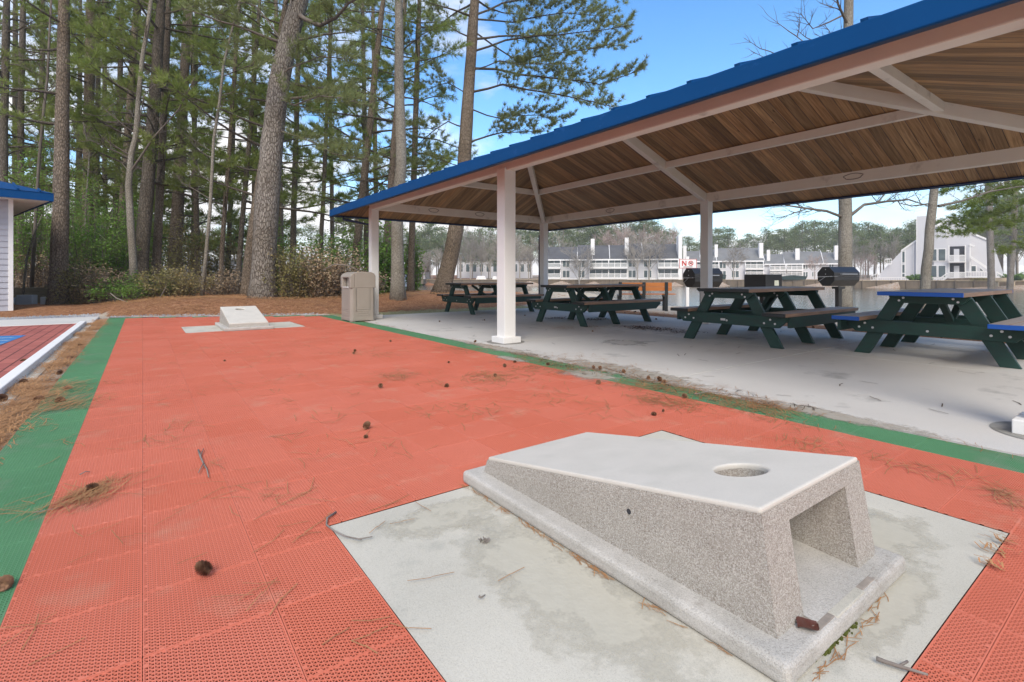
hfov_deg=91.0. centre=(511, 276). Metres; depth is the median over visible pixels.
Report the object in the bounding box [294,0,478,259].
pine tree
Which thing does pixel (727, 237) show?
pine tree
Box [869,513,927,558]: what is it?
dirt
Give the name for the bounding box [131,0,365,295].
pine tree
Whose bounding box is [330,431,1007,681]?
concrete pad
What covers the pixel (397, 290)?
pine tree
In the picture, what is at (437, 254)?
bare tree
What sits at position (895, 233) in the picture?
pine tree
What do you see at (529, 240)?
pine tree
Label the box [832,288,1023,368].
picnic table
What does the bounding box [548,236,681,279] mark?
apartment building
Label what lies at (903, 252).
window
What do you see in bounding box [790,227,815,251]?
pine tree
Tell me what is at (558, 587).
dirt
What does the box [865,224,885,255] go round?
pine tree
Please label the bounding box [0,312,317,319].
gravel
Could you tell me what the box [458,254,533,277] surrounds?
apartment building
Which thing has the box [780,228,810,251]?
pine tree
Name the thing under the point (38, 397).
pine cone
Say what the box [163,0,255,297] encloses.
bare tree
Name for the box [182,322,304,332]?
concrete pad
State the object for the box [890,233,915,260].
pine tree
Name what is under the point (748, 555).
cornhole board
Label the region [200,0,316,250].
pine tree
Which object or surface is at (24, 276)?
bare tree
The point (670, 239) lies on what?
bare tree
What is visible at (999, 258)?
bare tree
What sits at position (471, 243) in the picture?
bare tree
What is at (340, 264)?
dead branch
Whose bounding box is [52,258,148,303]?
shrub
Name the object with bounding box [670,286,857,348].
picnic table
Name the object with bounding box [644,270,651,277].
window
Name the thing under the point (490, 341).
post footing
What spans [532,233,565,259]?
bare tree
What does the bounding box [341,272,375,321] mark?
trash can
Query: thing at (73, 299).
shrub
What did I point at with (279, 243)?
shrub
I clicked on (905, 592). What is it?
dirt
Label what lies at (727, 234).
pine tree
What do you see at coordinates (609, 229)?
pine tree
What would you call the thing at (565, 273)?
window
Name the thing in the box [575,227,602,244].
pine tree
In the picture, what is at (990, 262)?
pine tree
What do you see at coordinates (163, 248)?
shrub
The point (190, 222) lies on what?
pine tree
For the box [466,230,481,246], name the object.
pine tree
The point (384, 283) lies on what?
shrub
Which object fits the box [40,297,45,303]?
electrical box
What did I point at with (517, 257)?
bare tree
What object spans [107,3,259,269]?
pine tree
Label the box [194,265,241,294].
shrub
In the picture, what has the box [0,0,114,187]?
pine tree
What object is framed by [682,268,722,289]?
barrel grill
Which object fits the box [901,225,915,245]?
pine tree
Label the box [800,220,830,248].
pine tree
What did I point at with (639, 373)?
dirt
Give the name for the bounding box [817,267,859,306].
barrel grill
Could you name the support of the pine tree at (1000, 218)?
on the ground
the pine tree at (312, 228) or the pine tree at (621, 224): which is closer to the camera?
the pine tree at (312, 228)
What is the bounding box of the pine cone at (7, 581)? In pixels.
[0,574,14,591]
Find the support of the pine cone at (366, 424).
on the court subfloor
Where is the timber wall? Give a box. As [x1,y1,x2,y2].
[13,286,47,302]
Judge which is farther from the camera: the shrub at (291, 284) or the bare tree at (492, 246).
the bare tree at (492, 246)
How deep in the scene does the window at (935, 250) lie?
96.83 m
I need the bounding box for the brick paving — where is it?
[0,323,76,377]
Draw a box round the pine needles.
[0,290,1023,680]
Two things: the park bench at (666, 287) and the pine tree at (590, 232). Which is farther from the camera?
the pine tree at (590, 232)
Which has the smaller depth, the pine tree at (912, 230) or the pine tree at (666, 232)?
the pine tree at (912, 230)
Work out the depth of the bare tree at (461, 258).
121.89 m
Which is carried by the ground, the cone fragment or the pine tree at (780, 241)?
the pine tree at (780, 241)
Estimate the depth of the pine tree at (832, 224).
165.19 m
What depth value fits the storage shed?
12.57 m
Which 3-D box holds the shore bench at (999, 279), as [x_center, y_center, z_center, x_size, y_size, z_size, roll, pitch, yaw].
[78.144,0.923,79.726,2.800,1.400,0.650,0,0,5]
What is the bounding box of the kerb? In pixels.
[0,321,85,393]
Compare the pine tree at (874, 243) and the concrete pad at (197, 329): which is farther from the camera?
the pine tree at (874, 243)
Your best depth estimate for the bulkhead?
104.44 m
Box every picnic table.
[437,282,543,314]
[526,284,663,326]
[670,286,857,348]
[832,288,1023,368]
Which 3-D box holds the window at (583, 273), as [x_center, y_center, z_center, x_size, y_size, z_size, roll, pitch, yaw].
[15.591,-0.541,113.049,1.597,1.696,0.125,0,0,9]
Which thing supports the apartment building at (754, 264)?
on the ground
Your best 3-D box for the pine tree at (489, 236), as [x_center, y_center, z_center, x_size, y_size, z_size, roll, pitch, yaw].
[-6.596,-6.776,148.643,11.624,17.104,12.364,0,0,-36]
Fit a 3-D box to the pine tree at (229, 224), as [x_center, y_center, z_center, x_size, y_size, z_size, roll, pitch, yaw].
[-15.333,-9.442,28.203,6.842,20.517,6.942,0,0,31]
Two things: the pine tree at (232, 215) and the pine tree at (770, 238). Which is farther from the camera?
the pine tree at (770, 238)
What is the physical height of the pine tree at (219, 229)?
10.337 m
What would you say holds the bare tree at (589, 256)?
on the ground
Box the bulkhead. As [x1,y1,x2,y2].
[419,279,1023,287]
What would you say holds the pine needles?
on the ground
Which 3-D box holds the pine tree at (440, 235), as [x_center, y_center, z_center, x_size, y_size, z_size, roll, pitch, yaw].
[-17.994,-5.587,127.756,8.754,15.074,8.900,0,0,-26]
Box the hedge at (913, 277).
[905,274,932,279]
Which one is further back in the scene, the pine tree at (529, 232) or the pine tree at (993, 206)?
the pine tree at (529, 232)
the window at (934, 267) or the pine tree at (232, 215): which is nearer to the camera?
the pine tree at (232, 215)
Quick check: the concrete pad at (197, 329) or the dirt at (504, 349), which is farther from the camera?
the concrete pad at (197, 329)
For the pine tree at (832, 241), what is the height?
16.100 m
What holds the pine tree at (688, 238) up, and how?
on the ground
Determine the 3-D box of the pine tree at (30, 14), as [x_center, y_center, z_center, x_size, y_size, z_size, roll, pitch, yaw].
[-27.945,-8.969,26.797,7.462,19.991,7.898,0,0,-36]
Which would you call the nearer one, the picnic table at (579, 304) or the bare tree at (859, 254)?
the picnic table at (579, 304)
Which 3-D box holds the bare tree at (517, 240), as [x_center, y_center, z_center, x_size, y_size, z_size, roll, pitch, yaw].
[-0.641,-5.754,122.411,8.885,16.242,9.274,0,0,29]
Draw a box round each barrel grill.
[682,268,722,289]
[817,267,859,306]
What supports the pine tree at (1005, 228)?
on the ground
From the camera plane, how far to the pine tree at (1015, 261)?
139.40 m
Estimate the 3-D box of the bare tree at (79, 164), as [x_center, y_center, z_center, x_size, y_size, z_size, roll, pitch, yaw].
[-14.691,-2.562,17.044,1.274,7.052,1.629,0,0,-36]
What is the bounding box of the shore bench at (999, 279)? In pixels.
[995,278,1014,286]
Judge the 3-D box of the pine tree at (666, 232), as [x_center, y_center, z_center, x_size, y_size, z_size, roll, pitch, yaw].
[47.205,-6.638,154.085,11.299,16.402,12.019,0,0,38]
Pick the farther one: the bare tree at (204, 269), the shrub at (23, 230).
the shrub at (23, 230)
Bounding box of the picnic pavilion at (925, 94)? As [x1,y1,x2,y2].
[329,0,1023,434]
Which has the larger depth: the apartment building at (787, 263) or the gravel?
the apartment building at (787, 263)
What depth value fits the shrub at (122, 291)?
14.90 m
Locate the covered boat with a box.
[782,275,806,279]
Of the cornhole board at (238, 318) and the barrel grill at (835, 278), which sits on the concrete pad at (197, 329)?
the cornhole board at (238, 318)
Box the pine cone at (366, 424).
[363,421,370,428]
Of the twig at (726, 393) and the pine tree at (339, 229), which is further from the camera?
the pine tree at (339, 229)
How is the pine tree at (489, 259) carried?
on the ground
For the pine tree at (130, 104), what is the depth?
19.88 m
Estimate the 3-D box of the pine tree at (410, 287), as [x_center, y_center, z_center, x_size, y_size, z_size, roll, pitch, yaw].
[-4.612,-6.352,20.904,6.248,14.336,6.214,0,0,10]
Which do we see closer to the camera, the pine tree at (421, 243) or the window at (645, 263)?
the window at (645, 263)
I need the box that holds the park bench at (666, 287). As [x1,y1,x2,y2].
[617,282,675,310]
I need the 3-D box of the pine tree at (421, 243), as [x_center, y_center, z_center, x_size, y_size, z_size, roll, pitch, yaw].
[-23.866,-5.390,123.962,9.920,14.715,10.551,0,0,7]
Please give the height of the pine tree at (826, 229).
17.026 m
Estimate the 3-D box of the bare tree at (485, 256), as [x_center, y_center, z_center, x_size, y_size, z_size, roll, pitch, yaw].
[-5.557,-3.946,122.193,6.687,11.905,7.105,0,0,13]
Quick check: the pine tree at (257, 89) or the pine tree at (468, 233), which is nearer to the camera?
the pine tree at (257, 89)
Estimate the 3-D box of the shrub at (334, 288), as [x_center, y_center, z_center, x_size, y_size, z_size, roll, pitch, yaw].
[-5.626,-0.271,15.669,2.458,2.052,2.446,0,0,3]
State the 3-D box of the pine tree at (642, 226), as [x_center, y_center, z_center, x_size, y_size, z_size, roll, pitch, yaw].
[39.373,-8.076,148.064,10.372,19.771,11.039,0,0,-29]
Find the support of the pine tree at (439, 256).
on the ground
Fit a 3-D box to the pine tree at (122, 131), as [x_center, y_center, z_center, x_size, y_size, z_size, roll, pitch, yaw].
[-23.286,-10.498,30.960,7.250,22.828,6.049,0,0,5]
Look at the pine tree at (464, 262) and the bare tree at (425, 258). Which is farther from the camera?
the pine tree at (464, 262)
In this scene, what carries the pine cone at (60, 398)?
on the court subfloor
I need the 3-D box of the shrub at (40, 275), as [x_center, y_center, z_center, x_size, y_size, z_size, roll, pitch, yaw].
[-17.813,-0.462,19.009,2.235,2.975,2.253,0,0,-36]
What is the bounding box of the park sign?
[679,256,696,306]
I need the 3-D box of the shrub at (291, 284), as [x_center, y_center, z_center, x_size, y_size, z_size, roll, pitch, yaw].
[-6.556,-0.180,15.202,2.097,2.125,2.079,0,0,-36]
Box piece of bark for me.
[796,616,818,630]
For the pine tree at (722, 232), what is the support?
on the ground
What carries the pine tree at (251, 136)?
on the ground
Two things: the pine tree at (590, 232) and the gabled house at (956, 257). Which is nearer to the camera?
the gabled house at (956, 257)
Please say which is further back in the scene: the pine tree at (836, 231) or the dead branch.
the pine tree at (836, 231)
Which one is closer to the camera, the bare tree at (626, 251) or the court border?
the court border
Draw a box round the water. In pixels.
[417,285,1023,315]
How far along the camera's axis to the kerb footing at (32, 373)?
5.16 m
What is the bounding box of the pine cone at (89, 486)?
[85,482,98,490]
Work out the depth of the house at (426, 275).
129.47 m
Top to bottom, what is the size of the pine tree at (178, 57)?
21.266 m
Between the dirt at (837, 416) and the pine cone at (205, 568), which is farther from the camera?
the dirt at (837, 416)
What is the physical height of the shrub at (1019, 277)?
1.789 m
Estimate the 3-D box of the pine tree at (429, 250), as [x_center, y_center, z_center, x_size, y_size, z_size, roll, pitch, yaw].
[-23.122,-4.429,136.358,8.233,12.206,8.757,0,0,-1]
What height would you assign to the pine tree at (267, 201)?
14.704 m
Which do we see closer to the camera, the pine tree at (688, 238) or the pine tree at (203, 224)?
the pine tree at (203, 224)
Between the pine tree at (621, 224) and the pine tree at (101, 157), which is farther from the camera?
the pine tree at (621, 224)
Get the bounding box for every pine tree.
[0,0,77,260]
[0,0,93,304]
[0,0,105,277]
[0,0,108,287]
[0,0,111,287]
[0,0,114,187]
[0,0,188,250]
[0,5,72,237]
[8,0,129,258]
[8,0,189,240]
[10,0,174,258]
[31,0,255,295]
[33,0,212,294]
[38,0,179,227]
[64,0,258,285]
[70,1,199,245]
[72,0,223,261]
[73,0,275,288]
[105,0,249,279]
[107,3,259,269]
[122,0,302,289]
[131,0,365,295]
[159,0,344,293]
[169,209,206,264]
[170,0,296,269]
[172,0,399,298]
[186,216,216,257]
[192,0,384,273]
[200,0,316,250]
[210,227,226,258]
[212,0,342,280]
[239,212,249,251]
[253,7,393,268]
[267,0,389,254]
[281,0,448,270]
[283,211,300,252]
[284,219,309,248]
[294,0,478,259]
[299,0,435,271]
[299,223,329,248]
[306,231,340,253]
[321,0,473,291]
[324,217,362,254]
[338,228,363,255]
[339,3,410,233]
[389,0,406,300]
[390,0,650,293]
[403,231,416,247]
[404,225,435,262]
[416,223,443,278]
[417,226,437,251]
[419,238,437,265]
[427,226,447,260]
[433,238,445,266]
[457,234,469,277]
[460,239,483,278]
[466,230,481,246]
[472,227,494,253]
[477,241,496,278]
[478,227,496,254]
[515,230,527,252]
[519,233,536,278]
[520,230,539,247]
[525,231,558,248]
[549,231,561,246]
[550,229,579,246]
[553,230,574,246]
[570,228,589,246]
[573,225,606,245]
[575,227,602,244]
[603,224,620,244]
[614,223,635,244]
[622,222,641,244]
[631,221,658,242]
[642,220,668,243]
[660,228,682,255]
[682,240,697,258]
[683,236,696,250]
[695,232,720,250]
[713,226,737,247]
[713,227,732,247]
[713,228,728,247]
[718,228,740,247]
[733,241,747,247]
[739,232,751,247]
[741,234,766,253]
[754,227,785,255]
[763,230,779,251]
[764,233,787,253]
[771,228,803,251]
[772,228,789,252]
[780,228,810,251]
[782,225,809,248]
[786,220,812,251]
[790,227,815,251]
[797,220,837,251]
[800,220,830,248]
[810,225,835,250]
[821,219,837,251]
[826,230,837,251]
[830,223,861,248]
[852,222,867,266]
[853,233,879,278]
[854,221,885,277]
[860,224,887,276]
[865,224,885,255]
[865,232,896,272]
[877,231,902,262]
[879,229,904,255]
[884,228,911,253]
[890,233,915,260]
[899,217,936,241]
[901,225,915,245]
[935,179,1023,255]
[957,182,994,288]
[962,179,1023,289]
[975,197,1010,228]
[975,221,1009,245]
[993,196,1009,264]
[994,214,1023,270]
[996,202,1022,274]
[996,207,1023,257]
[1004,197,1022,273]
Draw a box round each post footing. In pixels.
[487,340,524,343]
[989,421,1023,438]
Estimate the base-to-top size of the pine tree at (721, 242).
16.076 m
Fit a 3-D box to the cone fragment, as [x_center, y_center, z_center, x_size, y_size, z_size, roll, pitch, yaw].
[-0.098,0.925,1.768,0.044,0.017,0.036,0,0,-12]
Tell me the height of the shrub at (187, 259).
3.179 m
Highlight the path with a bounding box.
[0,316,98,326]
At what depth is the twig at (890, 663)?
1.19 m
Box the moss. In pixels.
[816,622,857,661]
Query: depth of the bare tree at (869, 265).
111.95 m
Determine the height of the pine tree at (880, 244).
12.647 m
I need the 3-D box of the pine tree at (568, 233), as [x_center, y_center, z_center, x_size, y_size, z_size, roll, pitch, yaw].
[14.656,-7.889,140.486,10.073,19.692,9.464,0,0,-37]
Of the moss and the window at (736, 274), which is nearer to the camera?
the moss
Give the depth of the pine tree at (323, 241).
76.86 m
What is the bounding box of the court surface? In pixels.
[0,316,1023,681]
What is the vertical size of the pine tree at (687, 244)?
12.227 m
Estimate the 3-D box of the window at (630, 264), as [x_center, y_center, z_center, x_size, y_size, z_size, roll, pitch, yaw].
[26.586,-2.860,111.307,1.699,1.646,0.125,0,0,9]
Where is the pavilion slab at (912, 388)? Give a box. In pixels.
[365,308,1023,456]
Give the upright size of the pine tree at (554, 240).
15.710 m
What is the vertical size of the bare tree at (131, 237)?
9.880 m
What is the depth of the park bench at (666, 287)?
14.57 m
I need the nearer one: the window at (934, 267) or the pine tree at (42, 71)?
the pine tree at (42, 71)
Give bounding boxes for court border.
[0,315,1023,625]
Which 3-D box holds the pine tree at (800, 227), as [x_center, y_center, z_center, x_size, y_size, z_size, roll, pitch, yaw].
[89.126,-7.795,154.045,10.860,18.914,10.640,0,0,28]
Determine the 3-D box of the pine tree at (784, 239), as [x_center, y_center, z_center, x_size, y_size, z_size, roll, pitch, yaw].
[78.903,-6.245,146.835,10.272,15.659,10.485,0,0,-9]
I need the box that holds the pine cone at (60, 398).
[54,396,65,401]
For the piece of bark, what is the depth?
1.26 m
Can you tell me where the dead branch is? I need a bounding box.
[323,264,359,271]
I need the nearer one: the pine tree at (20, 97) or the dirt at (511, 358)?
the dirt at (511, 358)
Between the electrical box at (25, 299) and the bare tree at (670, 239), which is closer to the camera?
the electrical box at (25, 299)
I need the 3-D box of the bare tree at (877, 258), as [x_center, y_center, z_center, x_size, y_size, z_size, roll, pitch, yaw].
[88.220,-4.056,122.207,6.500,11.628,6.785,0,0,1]
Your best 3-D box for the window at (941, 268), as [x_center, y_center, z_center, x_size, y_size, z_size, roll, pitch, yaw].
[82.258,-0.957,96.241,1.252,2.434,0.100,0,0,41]
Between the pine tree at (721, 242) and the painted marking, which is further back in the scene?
the pine tree at (721, 242)
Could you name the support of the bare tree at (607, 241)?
on the ground
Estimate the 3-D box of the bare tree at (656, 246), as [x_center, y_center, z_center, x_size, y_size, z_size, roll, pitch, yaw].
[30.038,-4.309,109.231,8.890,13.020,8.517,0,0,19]
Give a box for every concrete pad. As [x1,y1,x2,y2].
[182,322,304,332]
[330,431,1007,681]
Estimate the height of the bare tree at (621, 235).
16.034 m
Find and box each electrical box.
[16,295,37,304]
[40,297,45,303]
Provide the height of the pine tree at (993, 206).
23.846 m
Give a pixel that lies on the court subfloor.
(292, 599)
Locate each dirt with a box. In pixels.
[388,498,489,537]
[466,342,536,355]
[466,517,685,679]
[498,356,523,361]
[564,359,701,386]
[564,369,614,378]
[606,340,644,344]
[746,397,935,435]
[853,571,934,647]
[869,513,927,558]
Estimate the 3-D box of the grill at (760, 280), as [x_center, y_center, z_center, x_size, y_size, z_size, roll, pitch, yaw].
[6.784,0.541,13.597,0.680,1.197,0.646,0,0,-28]
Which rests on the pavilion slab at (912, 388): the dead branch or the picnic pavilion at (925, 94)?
the picnic pavilion at (925, 94)
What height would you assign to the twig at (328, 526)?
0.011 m
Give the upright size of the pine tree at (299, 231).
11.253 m
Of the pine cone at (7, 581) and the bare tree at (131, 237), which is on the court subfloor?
the pine cone at (7, 581)
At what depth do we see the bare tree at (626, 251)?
108.97 m
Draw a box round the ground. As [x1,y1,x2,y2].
[0,275,1023,450]
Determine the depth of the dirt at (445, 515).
1.95 m
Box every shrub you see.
[1,131,81,287]
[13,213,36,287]
[13,223,110,276]
[13,229,48,287]
[34,166,150,291]
[46,252,115,303]
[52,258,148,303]
[79,270,187,301]
[92,189,152,275]
[113,199,193,283]
[123,258,216,297]
[149,213,214,291]
[186,227,244,287]
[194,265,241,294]
[232,219,310,289]
[258,234,327,298]
[287,225,368,291]
[296,234,367,297]
[359,220,410,294]
[361,269,390,294]
[404,230,427,290]
[969,277,986,280]
[997,272,1023,280]
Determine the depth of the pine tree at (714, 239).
149.49 m
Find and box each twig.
[198,448,208,477]
[326,511,371,539]
[694,391,767,398]
[876,656,927,675]
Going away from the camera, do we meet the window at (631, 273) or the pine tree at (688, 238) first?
the window at (631, 273)
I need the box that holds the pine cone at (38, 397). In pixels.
[32,395,44,403]
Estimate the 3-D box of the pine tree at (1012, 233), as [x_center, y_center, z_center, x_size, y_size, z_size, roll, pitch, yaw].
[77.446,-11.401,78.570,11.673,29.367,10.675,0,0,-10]
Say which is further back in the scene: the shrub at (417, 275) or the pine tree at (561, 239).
the pine tree at (561, 239)
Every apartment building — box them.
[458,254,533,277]
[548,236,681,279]
[682,243,764,278]
[764,245,837,278]
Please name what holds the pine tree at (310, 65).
on the ground
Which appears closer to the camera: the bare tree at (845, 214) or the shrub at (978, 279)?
the bare tree at (845, 214)
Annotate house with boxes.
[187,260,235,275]
[421,262,428,278]
[870,216,1003,279]
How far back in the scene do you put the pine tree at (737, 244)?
150.01 m
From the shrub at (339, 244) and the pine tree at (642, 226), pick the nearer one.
the shrub at (339, 244)
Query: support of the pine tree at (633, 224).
on the ground
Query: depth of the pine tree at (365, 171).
19.90 m
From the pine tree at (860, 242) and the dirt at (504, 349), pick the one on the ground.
the pine tree at (860, 242)
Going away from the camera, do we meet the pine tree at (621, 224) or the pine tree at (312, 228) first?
the pine tree at (312, 228)
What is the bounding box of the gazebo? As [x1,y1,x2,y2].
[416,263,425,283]
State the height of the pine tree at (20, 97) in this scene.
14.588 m
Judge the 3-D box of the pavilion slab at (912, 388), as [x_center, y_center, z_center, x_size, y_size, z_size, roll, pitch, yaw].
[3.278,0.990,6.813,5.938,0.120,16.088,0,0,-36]
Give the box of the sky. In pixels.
[0,0,1023,274]
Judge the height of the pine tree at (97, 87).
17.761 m
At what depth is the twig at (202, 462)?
2.49 m
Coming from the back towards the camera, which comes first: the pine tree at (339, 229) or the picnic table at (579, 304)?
the pine tree at (339, 229)
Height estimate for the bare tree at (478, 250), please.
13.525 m
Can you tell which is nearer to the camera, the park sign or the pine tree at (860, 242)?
the park sign
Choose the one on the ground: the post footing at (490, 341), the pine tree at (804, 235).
the pine tree at (804, 235)
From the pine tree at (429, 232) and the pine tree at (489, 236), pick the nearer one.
the pine tree at (429, 232)
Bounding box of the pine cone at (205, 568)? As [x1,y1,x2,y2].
[194,560,212,575]
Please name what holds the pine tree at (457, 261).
on the ground
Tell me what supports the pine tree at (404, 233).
on the ground
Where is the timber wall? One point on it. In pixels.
(40, 292)
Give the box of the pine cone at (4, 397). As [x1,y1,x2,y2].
[0,393,7,401]
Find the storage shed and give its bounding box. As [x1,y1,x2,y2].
[0,181,53,310]
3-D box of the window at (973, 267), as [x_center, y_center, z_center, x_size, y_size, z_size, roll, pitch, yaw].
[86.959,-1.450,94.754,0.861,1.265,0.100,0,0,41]
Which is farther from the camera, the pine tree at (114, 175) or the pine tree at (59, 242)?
the pine tree at (114, 175)
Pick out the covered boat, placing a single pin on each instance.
(793, 277)
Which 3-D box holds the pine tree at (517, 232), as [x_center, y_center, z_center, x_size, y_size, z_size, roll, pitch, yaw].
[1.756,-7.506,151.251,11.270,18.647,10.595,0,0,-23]
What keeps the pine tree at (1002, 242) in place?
on the ground
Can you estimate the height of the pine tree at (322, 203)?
14.247 m
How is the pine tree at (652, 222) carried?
on the ground
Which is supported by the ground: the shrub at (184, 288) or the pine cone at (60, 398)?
the shrub at (184, 288)
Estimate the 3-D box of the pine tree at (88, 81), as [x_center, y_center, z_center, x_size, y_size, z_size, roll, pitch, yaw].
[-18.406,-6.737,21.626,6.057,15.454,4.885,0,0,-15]
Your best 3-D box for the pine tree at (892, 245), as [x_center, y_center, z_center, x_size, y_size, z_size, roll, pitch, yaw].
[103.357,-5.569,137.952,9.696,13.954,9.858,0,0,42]
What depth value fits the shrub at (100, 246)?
16.73 m
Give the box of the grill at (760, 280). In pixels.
[744,274,781,302]
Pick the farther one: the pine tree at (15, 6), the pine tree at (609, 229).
the pine tree at (609, 229)
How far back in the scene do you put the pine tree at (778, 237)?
169.64 m
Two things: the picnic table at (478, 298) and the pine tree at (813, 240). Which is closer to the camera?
the picnic table at (478, 298)
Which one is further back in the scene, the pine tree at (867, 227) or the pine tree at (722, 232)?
the pine tree at (722, 232)
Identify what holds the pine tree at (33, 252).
on the ground
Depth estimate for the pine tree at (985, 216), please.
23.98 m
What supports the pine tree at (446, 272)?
on the ground
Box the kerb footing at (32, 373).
[0,324,90,411]
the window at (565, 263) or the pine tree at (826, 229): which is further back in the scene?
the pine tree at (826, 229)
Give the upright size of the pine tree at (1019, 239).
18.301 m
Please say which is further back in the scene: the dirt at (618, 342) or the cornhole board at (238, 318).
the cornhole board at (238, 318)
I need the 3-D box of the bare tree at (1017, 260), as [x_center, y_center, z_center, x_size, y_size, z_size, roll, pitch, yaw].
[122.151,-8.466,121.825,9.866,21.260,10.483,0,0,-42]
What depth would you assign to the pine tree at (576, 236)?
148.87 m
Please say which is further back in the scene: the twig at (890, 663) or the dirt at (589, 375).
the dirt at (589, 375)
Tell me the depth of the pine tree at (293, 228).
22.89 m
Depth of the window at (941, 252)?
96.15 m
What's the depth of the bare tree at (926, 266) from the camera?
17.51 m
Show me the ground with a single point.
(31, 310)
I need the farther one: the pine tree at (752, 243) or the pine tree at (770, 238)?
the pine tree at (770, 238)
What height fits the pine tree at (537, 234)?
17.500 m
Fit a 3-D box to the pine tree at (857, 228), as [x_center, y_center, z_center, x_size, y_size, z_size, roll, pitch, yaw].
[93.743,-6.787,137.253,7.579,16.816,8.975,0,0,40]
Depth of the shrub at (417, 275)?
21.96 m
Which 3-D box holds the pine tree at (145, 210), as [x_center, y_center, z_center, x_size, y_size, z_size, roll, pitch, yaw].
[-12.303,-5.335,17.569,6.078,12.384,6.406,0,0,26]
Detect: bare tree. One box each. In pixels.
[21,210,50,294]
[70,0,200,297]
[70,101,99,260]
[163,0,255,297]
[418,250,432,266]
[425,252,436,272]
[431,239,445,266]
[457,239,472,278]
[460,226,481,278]
[469,231,489,275]
[476,237,496,278]
[487,236,496,260]
[489,230,522,260]
[515,233,533,278]
[519,235,538,278]
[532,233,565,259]
[560,241,596,283]
[593,224,633,244]
[604,223,654,244]
[619,230,653,279]
[630,229,669,279]
[643,223,682,243]
[721,243,750,279]
[730,0,927,306]
[804,254,826,279]
[853,234,873,278]
[853,245,867,267]
[854,253,875,279]
[860,237,892,276]
[874,232,901,262]
[895,181,1023,308]
[970,212,1010,259]
[995,199,1023,273]
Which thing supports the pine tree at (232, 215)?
on the ground
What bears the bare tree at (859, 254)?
on the ground
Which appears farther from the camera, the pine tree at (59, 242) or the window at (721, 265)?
the window at (721, 265)
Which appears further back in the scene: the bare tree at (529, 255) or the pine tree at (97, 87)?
the bare tree at (529, 255)
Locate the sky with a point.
(685, 40)
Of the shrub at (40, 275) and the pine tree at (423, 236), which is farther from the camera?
the pine tree at (423, 236)
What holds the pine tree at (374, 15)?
on the ground
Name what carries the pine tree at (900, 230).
on the ground
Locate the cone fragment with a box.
[478,536,489,542]
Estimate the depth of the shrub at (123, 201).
19.26 m
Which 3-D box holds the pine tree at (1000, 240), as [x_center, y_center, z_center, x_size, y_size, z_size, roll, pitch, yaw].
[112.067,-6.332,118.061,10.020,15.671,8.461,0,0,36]
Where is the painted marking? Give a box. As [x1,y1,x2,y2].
[0,335,25,344]
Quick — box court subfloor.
[0,315,1023,681]
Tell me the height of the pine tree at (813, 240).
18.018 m
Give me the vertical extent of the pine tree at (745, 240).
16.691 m
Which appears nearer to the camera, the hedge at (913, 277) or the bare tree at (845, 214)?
the bare tree at (845, 214)
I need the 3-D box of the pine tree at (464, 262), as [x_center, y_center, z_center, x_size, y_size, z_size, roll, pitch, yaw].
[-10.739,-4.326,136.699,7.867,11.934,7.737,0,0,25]
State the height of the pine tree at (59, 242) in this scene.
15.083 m
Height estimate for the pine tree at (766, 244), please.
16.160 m
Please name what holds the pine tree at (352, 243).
on the ground
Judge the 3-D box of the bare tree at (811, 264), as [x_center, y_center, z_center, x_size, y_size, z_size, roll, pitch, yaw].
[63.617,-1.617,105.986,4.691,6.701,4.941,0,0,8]
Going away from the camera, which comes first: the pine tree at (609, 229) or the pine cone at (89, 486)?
the pine cone at (89, 486)
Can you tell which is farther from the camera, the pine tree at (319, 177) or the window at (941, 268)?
the window at (941, 268)
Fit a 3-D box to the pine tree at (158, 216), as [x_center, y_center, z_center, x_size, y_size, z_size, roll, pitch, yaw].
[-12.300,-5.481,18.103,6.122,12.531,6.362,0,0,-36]
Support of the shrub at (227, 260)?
on the ground
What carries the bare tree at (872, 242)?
on the ground
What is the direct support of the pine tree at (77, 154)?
on the ground
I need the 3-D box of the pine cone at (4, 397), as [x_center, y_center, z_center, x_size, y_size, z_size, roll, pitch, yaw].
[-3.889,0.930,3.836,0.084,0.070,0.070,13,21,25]
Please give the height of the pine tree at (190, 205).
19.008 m
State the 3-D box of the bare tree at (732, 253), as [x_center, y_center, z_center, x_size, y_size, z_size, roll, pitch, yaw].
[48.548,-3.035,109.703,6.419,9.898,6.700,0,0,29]
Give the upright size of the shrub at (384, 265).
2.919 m
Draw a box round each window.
[562,261,569,266]
[562,270,569,277]
[578,270,584,277]
[628,260,635,266]
[628,270,635,277]
[644,260,651,266]
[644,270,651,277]
[719,262,725,268]
[731,271,738,277]
[902,251,904,262]
[931,265,936,277]
[933,249,936,260]
[938,248,945,260]
[938,265,945,277]
[971,265,976,270]
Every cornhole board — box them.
[215,306,273,331]
[463,432,904,681]
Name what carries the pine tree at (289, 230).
on the ground
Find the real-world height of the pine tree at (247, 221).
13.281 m
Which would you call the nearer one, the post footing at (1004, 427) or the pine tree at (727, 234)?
the post footing at (1004, 427)
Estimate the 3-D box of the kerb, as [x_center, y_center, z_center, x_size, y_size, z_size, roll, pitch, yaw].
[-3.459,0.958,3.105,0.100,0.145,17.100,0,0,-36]

